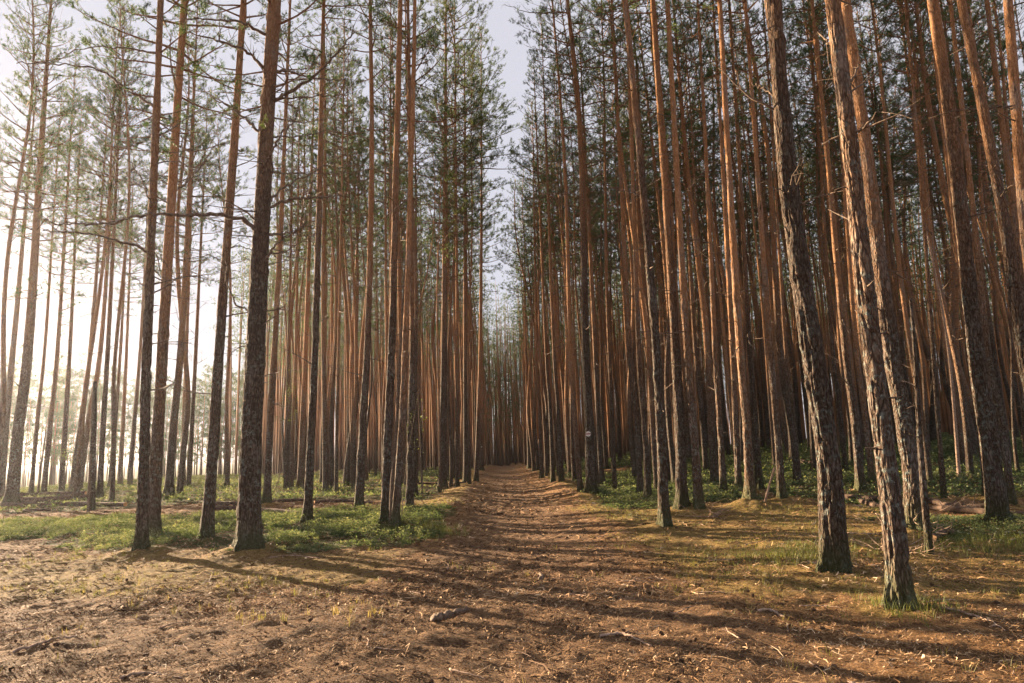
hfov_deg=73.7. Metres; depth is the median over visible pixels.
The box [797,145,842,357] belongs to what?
pine tree
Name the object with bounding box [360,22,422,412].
pine tree
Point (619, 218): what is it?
pine tree
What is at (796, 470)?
pine tree
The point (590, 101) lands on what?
pine tree
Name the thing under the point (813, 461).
pine tree
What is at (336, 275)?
pine tree
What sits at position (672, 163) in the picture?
pine tree
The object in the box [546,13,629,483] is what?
pine tree
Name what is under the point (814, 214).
pine tree
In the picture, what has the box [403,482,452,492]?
brushwood
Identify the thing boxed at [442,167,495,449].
pine tree
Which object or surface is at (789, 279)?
pine tree
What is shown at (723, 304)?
pine tree
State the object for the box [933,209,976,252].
pine tree
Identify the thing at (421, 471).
dead snag
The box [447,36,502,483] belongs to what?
pine tree
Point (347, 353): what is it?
pine tree
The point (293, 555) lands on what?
stick
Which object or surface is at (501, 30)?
sky
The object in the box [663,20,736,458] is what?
pine tree
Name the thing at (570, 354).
pine tree
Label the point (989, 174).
pine tree
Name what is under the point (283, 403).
pine tree
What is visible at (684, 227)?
pine tree
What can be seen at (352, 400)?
pine tree
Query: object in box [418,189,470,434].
pine tree
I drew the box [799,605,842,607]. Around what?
stick
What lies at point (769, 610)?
stick
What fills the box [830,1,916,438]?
pine tree
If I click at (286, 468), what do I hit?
pine tree
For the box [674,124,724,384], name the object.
pine tree
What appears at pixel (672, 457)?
pine tree
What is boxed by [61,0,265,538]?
pine tree
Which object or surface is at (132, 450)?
pine tree
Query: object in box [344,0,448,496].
pine tree
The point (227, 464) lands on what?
pine tree
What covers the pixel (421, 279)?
pine tree
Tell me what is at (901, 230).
pine tree
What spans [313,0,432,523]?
pine tree
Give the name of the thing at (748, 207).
pine tree
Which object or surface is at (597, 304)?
pine tree
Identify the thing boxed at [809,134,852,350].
pine tree
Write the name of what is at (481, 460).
pine tree
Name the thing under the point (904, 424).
pine tree
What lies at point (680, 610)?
stick
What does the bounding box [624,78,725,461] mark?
pine tree
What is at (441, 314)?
pine tree
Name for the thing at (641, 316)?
pine tree
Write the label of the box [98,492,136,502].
fallen log
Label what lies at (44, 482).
pine tree
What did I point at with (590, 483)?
pine tree
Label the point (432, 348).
pine tree
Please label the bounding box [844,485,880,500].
fallen log
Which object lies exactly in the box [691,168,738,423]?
pine tree
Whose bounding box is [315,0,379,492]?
pine tree
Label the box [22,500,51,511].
fallen log
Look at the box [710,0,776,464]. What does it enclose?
pine tree
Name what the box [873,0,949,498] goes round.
pine tree
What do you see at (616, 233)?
pine tree
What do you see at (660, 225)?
pine tree
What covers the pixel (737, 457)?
pine tree
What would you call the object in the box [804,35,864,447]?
pine tree
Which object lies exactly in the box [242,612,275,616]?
twig
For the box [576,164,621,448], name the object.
pine tree
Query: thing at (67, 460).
sapling
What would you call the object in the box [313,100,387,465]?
pine tree
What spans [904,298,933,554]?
dead snag
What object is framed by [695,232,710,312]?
pine tree
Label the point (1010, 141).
pine tree
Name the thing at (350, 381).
pine tree
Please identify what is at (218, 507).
fallen log
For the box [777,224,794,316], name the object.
pine tree
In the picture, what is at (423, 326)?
pine tree
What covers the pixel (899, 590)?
pine tree
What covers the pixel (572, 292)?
pine tree
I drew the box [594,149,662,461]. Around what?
pine tree
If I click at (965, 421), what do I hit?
pine tree
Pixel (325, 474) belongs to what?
pine tree
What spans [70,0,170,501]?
pine tree
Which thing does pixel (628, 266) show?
pine tree
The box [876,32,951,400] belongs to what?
pine tree
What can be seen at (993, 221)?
pine tree
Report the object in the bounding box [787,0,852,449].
pine tree
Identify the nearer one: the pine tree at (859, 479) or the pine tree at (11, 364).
the pine tree at (859, 479)
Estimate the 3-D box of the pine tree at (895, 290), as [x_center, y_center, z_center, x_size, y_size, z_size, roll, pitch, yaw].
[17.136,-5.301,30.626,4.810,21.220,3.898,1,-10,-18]
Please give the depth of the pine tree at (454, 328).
37.78 m
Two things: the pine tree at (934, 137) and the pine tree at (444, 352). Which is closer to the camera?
the pine tree at (934, 137)
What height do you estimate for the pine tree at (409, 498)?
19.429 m
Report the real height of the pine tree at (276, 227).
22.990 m
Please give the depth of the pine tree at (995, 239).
37.50 m
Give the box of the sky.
[0,0,1023,468]
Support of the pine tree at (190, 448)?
on the ground at (794, 598)
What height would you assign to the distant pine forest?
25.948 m
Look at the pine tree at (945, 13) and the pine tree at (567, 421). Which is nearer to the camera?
the pine tree at (945, 13)
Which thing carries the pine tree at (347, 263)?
on the ground at (794, 598)
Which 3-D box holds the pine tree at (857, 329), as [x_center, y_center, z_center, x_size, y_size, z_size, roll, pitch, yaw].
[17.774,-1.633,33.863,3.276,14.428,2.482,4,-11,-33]
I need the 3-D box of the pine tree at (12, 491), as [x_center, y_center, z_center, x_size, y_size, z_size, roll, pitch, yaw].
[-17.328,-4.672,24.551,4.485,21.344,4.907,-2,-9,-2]
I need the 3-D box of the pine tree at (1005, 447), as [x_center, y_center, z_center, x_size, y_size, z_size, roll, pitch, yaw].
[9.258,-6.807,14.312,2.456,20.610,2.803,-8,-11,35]
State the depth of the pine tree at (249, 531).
10.90 m
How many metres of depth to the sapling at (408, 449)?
13.93 m
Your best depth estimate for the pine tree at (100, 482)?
27.04 m
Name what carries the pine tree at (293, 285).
on the ground at (794, 598)
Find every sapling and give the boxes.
[58,449,75,482]
[96,425,118,471]
[272,367,303,494]
[394,397,432,515]
[755,456,791,487]
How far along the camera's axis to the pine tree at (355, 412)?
29.21 m
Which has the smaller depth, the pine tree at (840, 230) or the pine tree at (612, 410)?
the pine tree at (612, 410)
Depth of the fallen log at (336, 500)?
19.23 m
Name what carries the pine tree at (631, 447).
on the ground at (794, 598)
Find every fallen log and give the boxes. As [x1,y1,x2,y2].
[0,490,86,498]
[0,499,126,507]
[20,494,86,502]
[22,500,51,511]
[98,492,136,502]
[215,498,303,505]
[215,503,299,512]
[314,495,373,503]
[417,478,466,483]
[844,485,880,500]
[857,495,879,507]
[927,489,984,507]
[929,495,968,510]
[932,519,953,541]
[941,504,1023,516]
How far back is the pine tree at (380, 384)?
46.01 m
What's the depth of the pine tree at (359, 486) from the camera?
18.12 m
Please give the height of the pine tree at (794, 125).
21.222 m
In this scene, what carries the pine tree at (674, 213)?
on the ground at (794, 598)
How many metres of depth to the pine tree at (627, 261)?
38.66 m
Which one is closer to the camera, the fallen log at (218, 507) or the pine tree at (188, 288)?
the fallen log at (218, 507)
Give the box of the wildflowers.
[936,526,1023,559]
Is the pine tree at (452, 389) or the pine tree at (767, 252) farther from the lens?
the pine tree at (452, 389)
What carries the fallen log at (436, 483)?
on the ground at (794, 598)
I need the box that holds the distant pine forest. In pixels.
[206,75,1023,476]
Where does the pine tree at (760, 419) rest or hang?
on the ground at (794, 598)
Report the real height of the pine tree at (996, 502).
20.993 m
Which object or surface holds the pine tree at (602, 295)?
on the ground at (794, 598)
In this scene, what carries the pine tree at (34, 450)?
on the ground at (794, 598)
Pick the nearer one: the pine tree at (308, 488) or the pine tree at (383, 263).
the pine tree at (308, 488)
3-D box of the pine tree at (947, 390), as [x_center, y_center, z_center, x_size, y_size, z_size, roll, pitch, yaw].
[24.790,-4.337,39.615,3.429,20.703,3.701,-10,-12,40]
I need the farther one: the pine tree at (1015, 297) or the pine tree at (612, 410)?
the pine tree at (612, 410)
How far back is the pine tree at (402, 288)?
44.85 m
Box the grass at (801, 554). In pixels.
[0,492,1023,682]
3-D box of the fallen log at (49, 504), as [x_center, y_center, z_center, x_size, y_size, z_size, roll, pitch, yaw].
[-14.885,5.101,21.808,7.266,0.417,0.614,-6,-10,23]
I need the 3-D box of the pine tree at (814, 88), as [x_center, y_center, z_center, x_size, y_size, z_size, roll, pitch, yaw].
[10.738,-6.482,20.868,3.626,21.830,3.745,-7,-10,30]
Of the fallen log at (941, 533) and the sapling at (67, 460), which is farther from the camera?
the sapling at (67, 460)
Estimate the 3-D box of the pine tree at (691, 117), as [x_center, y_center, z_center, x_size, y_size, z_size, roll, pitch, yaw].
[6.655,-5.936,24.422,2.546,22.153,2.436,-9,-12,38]
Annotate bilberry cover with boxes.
[0,431,1023,554]
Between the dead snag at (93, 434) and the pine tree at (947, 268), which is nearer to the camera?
the dead snag at (93, 434)
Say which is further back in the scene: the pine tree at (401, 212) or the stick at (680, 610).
the pine tree at (401, 212)
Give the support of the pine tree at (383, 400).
on the ground at (794, 598)
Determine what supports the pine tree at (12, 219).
on the ground at (794, 598)
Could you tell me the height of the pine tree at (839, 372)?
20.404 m
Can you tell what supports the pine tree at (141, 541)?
on the ground at (794, 598)
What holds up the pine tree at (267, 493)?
on the ground at (794, 598)
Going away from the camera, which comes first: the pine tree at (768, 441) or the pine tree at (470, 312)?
the pine tree at (768, 441)
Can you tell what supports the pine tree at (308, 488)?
on the ground at (794, 598)
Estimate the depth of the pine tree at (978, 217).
37.48 m
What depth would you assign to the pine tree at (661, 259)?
43.91 m
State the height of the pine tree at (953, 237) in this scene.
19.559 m
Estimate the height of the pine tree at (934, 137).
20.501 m
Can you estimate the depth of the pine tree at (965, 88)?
24.21 m
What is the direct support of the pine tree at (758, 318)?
on the ground at (794, 598)
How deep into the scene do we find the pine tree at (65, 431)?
32.36 m
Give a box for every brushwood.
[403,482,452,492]
[676,495,738,518]
[802,516,962,555]
[849,503,957,530]
[928,486,1014,508]
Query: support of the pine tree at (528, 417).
on the ground at (794, 598)
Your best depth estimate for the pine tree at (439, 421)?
26.49 m
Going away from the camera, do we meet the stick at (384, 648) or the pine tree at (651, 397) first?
the stick at (384, 648)
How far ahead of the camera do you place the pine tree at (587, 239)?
37.13 m
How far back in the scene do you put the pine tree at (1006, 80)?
30.22 m
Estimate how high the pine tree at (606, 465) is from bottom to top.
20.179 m
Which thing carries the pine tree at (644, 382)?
on the ground at (794, 598)
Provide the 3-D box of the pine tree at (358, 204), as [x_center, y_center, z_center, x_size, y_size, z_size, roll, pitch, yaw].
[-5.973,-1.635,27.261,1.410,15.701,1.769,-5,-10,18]
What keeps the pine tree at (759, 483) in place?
on the ground at (794, 598)
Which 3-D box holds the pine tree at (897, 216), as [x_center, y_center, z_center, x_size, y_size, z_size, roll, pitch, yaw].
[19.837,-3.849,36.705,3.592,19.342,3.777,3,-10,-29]
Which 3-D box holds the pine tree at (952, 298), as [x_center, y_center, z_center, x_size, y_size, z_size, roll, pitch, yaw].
[16.953,-5.602,26.081,3.028,20.728,2.871,-8,-10,32]
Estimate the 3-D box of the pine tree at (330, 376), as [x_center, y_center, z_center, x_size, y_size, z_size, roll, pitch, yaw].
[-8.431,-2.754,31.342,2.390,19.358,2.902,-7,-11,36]
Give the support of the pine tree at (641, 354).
on the ground at (794, 598)
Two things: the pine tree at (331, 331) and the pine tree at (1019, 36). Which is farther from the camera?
the pine tree at (331, 331)
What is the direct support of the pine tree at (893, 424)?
on the ground at (794, 598)
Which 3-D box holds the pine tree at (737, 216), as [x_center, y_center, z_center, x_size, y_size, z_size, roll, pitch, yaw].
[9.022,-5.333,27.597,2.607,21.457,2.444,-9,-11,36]
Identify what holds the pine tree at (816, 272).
on the ground at (794, 598)
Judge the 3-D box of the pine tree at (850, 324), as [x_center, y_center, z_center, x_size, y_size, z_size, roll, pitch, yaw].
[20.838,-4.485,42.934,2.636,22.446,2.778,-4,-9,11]
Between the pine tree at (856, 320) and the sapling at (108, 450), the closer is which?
the sapling at (108, 450)
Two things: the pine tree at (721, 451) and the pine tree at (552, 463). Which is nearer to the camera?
the pine tree at (721, 451)
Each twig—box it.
[0,627,37,633]
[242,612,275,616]
[449,668,485,678]
[621,578,655,581]
[698,591,731,592]
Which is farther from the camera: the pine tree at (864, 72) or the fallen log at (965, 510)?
the pine tree at (864, 72)
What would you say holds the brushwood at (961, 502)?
on the ground at (794, 598)
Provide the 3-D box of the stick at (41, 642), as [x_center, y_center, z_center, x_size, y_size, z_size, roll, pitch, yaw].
[-3.795,2.448,5.538,0.181,0.067,0.449,-5,-10,19]
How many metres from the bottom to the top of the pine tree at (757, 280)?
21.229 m
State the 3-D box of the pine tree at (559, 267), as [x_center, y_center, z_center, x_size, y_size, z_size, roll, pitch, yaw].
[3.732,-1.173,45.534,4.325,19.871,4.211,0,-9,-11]
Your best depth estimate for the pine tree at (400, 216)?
34.66 m
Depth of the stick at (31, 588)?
8.12 m
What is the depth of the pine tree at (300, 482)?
30.94 m
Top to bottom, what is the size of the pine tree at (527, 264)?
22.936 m
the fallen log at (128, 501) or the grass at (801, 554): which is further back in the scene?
the fallen log at (128, 501)
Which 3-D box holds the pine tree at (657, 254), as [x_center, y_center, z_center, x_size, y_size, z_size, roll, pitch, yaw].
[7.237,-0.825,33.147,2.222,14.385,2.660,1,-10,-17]
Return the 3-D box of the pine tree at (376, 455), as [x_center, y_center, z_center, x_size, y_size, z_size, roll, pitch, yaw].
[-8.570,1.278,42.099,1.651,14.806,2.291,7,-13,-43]
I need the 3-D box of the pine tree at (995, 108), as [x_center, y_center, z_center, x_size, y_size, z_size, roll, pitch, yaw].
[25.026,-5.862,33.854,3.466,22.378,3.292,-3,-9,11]
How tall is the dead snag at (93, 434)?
3.894 m
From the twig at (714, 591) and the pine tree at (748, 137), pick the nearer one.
the twig at (714, 591)
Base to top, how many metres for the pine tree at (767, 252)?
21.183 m
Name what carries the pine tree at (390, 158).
on the ground at (794, 598)
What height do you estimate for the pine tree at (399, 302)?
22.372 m
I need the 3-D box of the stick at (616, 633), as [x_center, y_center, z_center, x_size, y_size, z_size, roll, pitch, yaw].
[0.961,2.323,5.358,0.244,0.055,0.556,5,-12,-38]
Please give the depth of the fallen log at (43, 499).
24.38 m
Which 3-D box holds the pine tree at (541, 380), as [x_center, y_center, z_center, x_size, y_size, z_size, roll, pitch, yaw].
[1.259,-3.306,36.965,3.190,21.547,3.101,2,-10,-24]
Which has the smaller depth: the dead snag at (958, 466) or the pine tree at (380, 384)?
the dead snag at (958, 466)
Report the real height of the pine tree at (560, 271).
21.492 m
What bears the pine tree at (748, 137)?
on the ground at (794, 598)
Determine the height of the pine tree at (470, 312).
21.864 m
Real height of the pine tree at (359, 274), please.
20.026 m
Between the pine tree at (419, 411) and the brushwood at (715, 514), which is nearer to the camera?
the brushwood at (715, 514)
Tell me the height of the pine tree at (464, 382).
22.824 m
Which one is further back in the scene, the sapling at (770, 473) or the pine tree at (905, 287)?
the pine tree at (905, 287)
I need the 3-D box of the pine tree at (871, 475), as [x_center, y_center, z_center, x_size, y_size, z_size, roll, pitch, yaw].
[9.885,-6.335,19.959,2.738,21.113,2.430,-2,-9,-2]
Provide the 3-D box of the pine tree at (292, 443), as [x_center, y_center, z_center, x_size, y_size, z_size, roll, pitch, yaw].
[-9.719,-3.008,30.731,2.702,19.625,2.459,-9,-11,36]
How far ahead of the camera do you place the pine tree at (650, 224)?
31.31 m
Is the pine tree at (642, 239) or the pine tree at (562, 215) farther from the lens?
the pine tree at (642, 239)
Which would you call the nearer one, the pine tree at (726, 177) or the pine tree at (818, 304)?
the pine tree at (726, 177)
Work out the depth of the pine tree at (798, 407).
42.66 m
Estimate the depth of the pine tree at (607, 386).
46.46 m
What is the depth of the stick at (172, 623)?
6.06 m
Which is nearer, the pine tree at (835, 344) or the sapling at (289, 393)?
the sapling at (289, 393)
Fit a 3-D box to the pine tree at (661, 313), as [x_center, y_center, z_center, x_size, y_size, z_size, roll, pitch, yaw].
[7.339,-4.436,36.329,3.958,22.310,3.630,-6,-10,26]
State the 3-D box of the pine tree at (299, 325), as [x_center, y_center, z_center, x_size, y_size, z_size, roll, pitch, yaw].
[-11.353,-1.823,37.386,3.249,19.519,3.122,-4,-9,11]
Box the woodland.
[0,343,317,487]
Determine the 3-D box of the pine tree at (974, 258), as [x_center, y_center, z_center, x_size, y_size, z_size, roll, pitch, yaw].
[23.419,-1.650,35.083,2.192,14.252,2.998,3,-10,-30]
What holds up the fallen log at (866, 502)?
on the ground at (794, 598)
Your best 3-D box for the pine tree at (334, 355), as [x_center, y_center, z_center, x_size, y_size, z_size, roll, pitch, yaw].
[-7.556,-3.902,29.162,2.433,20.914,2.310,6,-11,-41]
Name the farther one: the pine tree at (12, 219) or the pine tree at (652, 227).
the pine tree at (652, 227)
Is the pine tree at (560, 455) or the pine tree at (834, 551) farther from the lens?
the pine tree at (560, 455)
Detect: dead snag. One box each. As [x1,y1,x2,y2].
[27,427,47,492]
[86,453,91,512]
[88,382,96,510]
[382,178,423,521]
[418,453,425,492]
[764,468,774,501]
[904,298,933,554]
[926,225,960,477]
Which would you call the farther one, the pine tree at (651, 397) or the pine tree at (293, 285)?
the pine tree at (293, 285)
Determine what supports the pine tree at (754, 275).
on the ground at (794, 598)
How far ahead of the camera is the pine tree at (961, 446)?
22.17 m
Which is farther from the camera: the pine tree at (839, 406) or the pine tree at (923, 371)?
the pine tree at (923, 371)
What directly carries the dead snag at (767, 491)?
on the ground at (794, 598)
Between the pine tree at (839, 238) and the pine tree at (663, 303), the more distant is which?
the pine tree at (663, 303)
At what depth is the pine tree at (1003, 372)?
35.43 m
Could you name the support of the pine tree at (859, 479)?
on the ground at (794, 598)
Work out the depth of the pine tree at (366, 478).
35.82 m
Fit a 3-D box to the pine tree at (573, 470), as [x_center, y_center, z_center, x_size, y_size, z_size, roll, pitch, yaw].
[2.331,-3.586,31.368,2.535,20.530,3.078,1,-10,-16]
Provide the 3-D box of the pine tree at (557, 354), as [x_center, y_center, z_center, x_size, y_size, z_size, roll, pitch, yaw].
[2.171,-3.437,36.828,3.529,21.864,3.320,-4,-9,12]
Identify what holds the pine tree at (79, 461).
on the ground at (794, 598)
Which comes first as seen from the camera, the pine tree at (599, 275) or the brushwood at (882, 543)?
the brushwood at (882, 543)
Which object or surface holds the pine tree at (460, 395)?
on the ground at (794, 598)
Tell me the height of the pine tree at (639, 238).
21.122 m
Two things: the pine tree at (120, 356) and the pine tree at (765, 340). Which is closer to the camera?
the pine tree at (765, 340)
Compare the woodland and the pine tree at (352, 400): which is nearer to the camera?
the pine tree at (352, 400)
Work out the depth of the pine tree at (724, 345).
25.67 m
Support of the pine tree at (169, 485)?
on the ground at (794, 598)
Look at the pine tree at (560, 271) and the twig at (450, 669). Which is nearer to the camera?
the twig at (450, 669)
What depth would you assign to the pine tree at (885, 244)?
39.74 m
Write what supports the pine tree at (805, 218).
on the ground at (794, 598)
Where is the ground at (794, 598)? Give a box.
[0,430,1023,682]
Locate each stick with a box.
[8,587,58,593]
[12,635,77,652]
[118,671,182,679]
[159,620,187,628]
[267,553,317,558]
[368,645,402,649]
[599,628,651,645]
[661,605,690,613]
[757,608,785,617]
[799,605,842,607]
[945,607,1004,629]
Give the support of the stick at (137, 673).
on the ground at (794, 598)
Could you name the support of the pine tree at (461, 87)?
on the ground at (794, 598)
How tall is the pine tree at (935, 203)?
21.256 m
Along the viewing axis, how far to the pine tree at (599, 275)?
40.04 m
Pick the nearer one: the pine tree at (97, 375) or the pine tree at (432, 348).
the pine tree at (97, 375)
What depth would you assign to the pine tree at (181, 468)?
27.30 m
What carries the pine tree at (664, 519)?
on the ground at (794, 598)
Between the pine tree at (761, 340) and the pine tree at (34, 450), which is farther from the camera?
the pine tree at (761, 340)
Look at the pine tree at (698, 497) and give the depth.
14.39 m
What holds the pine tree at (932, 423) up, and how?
on the ground at (794, 598)
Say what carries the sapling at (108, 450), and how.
on the ground at (794, 598)
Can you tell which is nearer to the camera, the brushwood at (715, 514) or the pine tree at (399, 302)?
the brushwood at (715, 514)
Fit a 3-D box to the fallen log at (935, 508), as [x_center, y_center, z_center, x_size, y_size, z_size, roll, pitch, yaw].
[8.367,3.024,12.742,0.310,0.340,1.208,0,-9,-13]
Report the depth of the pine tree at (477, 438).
34.43 m
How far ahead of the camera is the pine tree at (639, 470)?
19.52 m
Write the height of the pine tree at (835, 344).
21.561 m
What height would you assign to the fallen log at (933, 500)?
0.418 m
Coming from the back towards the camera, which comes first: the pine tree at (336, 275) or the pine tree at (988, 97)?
the pine tree at (336, 275)
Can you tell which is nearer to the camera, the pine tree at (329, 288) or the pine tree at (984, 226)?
the pine tree at (984, 226)
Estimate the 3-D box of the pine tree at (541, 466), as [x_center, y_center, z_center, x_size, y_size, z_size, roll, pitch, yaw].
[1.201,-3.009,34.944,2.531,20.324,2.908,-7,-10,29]
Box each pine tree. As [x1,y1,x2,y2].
[0,0,75,471]
[0,0,116,506]
[0,74,72,493]
[11,0,374,551]
[15,0,237,550]
[18,49,122,492]
[22,85,76,492]
[41,107,117,491]
[44,106,146,490]
[46,0,181,498]
[49,6,149,501]
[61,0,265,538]
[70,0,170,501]
[75,98,139,490]
[97,156,163,486]
[113,151,162,485]
[118,165,181,486]
[128,0,242,496]
[138,13,214,495]
[143,123,225,488]
[170,0,285,538]
[175,90,227,485]
[182,116,255,487]
[232,205,277,369]
[238,0,335,503]
[250,106,305,479]
[266,0,381,523]
[269,75,315,488]
[269,92,331,480]
[269,194,302,477]
[271,56,346,488]
[271,77,333,488]
[272,143,304,480]
[277,142,334,478]
[284,0,369,492]
[285,187,341,389]
[295,31,383,488]
[300,86,359,485]
[300,120,368,440]
[300,134,351,483]
[302,23,377,488]
[304,26,362,488]
[311,125,352,469]
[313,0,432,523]
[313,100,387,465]
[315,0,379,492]
[315,0,411,506]
[315,71,383,485]
[319,242,335,332]
[321,136,407,481]
[321,177,354,381]
[327,157,366,440]
[328,210,374,447]
[329,95,384,437]
[343,119,378,489]
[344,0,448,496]
[350,0,461,525]
[356,0,458,510]
[356,92,421,429]
[359,175,388,472]
[359,248,383,477]
[360,0,426,468]
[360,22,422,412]
[362,181,388,436]
[363,114,437,402]
[366,18,429,484]
[373,134,405,478]
[373,135,428,424]
[373,176,404,360]
[379,165,427,442]
[379,216,421,402]
[383,0,506,488]
[388,74,452,481]
[399,37,514,481]
[399,159,430,475]
[402,171,441,471]
[403,0,494,486]
[404,86,500,478]
[406,127,454,442]
[417,51,488,486]
[417,256,426,373]
[418,185,462,425]
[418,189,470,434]
[424,122,460,492]
[424,146,468,479]
[424,181,463,443]
[432,21,536,480]
[433,120,462,477]
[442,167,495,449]
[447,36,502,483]
[450,159,485,473]
[458,167,513,470]
[488,174,552,470]
[501,0,636,493]
[505,54,568,481]
[506,137,579,472]
[507,96,556,478]
[507,96,557,475]
[507,215,547,468]
[511,167,549,470]
[511,188,573,466]
[516,129,572,437]
[519,97,575,475]
[520,4,581,481]
[521,145,579,474]
[526,0,615,486]
[527,0,600,491]
[531,129,580,473]
[532,61,579,481]
[532,191,580,403]
[538,117,593,433]
[540,74,578,477]
[541,139,580,420]
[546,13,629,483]
[546,149,616,470]
[550,95,613,414]
[552,59,600,379]
[554,0,664,489]
[556,0,647,488]
[559,158,618,460]
[567,0,686,527]
[567,34,646,439]
[569,151,612,428]
[573,144,611,468]
[575,186,616,419]
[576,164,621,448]
[576,203,612,401]
[583,0,664,498]
[584,0,657,496]
[586,91,620,472]
[588,77,635,462]
[588,172,615,441]
[590,0,716,509]
[591,0,689,453]
[591,23,651,480]
[594,148,643,422]
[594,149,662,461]
[597,86,660,427]
[598,64,664,367]
[598,160,630,461]
[599,185,628,462]
[606,74,663,374]
[607,0,701,483]
[608,1,670,481]
[608,80,672,373]
[609,148,663,377]
[609,148,664,394]
[610,216,633,428]
[612,17,670,443]
[612,167,647,426]
[617,151,656,435]
[620,162,657,472]
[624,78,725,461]
[625,0,728,484]
[625,0,733,508]
[626,86,689,430]
[634,16,686,427]
[635,193,678,331]
[640,22,740,473]
[642,206,677,342]
[646,173,664,374]
[647,104,698,420]
[648,48,698,398]
[648,161,684,431]
[657,0,728,475]
[661,0,742,490]
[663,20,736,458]
[664,179,716,432]
[671,0,742,455]
[674,0,757,499]
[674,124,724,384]
[677,122,736,450]
[680,11,751,465]
[681,168,708,429]
[682,171,725,447]
[682,184,723,405]
[683,0,764,489]
[683,0,804,498]
[683,82,731,457]
[688,0,774,488]
[688,151,732,449]
[691,36,765,416]
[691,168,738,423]
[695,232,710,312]
[697,52,799,353]
[699,1,760,466]
[702,0,815,484]
[705,0,853,573]
[705,132,755,445]
[709,165,750,410]
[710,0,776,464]
[712,141,764,447]
[715,151,770,436]
[717,62,764,416]
[717,170,757,429]
[718,81,770,448]
[722,0,808,456]
[723,1,793,458]
[727,124,781,440]
[735,49,801,448]
[736,0,804,478]
[739,0,816,472]
[739,220,760,417]
[745,67,830,411]
[746,48,814,447]
[746,126,813,433]
[746,165,782,443]
[751,162,802,444]
[761,0,867,490]
[766,21,839,422]
[766,166,827,416]
[768,0,856,470]
[774,138,834,409]
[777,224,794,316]
[784,0,865,466]
[785,0,895,472]
[786,0,853,465]
[786,2,858,416]
[786,144,833,398]
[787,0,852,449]
[788,0,870,459]
[792,0,877,481]
[794,102,832,397]
[795,118,847,441]
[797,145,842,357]
[799,75,860,401]
[801,119,847,282]
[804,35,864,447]
[804,153,841,447]
[806,26,893,408]
[807,0,934,610]
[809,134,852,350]
[811,85,871,442]
[812,143,862,423]
[821,0,945,530]
[822,9,917,392]
[829,6,889,233]
[829,28,905,372]
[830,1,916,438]
[839,111,917,441]
[839,182,919,362]
[840,173,896,398]
[853,0,934,484]
[855,0,971,470]
[855,3,931,452]
[858,0,974,474]
[859,81,936,418]
[862,176,897,444]
[863,94,919,392]
[866,94,945,443]
[868,0,963,453]
[869,0,1001,408]
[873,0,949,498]
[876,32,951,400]
[879,91,942,402]
[886,0,995,494]
[887,0,1016,463]
[894,2,983,456]
[895,4,1005,386]
[895,40,965,377]
[896,14,990,431]
[898,0,1006,460]
[898,4,978,451]
[898,118,964,416]
[902,2,1020,474]
[911,0,1017,504]
[911,0,1023,267]
[917,65,996,332]
[927,0,1016,521]
[932,126,998,363]
[933,4,1012,308]
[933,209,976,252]
[935,107,1011,383]
[936,198,987,344]
[939,0,1023,458]
[939,66,1019,438]
[941,0,1018,281]
[943,1,1022,445]
[949,0,1023,392]
[957,0,1023,224]
[961,19,1023,299]
[964,19,1023,205]
[966,118,1007,345]
[967,53,1023,346]
[968,0,1023,302]
[979,3,1023,160]
[990,72,1012,214]
[997,0,1023,100]
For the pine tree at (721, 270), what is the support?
on the ground at (794, 598)
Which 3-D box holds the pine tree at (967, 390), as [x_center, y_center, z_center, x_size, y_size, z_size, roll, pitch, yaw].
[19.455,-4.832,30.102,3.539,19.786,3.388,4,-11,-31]
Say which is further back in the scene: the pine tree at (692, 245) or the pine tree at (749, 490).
the pine tree at (692, 245)
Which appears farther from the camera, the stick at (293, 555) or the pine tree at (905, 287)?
the pine tree at (905, 287)
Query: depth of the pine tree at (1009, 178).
15.71 m
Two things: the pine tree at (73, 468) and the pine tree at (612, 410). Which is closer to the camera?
the pine tree at (612, 410)
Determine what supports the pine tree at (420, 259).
on the ground at (794, 598)
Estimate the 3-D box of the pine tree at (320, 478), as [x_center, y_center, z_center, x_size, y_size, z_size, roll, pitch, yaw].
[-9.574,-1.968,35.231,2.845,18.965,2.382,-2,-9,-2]
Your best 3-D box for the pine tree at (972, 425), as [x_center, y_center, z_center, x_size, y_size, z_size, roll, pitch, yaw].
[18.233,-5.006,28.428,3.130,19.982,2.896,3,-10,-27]
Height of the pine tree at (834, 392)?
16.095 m
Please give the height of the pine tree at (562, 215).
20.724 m
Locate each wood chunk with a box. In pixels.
[430,606,469,621]
[538,572,544,579]
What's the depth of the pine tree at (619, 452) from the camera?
45.41 m
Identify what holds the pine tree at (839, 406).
on the ground at (794, 598)
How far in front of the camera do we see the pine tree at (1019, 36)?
26.70 m
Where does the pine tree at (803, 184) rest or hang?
on the ground at (794, 598)
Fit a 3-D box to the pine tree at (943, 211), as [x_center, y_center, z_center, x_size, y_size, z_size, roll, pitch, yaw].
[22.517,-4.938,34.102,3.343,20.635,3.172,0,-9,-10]
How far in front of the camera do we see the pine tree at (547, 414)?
40.31 m
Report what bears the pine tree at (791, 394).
on the ground at (794, 598)
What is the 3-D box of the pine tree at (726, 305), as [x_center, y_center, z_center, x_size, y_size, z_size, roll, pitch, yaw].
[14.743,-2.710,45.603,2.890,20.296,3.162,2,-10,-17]
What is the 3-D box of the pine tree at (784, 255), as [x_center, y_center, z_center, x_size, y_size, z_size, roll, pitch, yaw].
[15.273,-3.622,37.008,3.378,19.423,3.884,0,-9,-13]
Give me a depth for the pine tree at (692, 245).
41.84 m
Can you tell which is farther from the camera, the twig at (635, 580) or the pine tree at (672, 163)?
the pine tree at (672, 163)

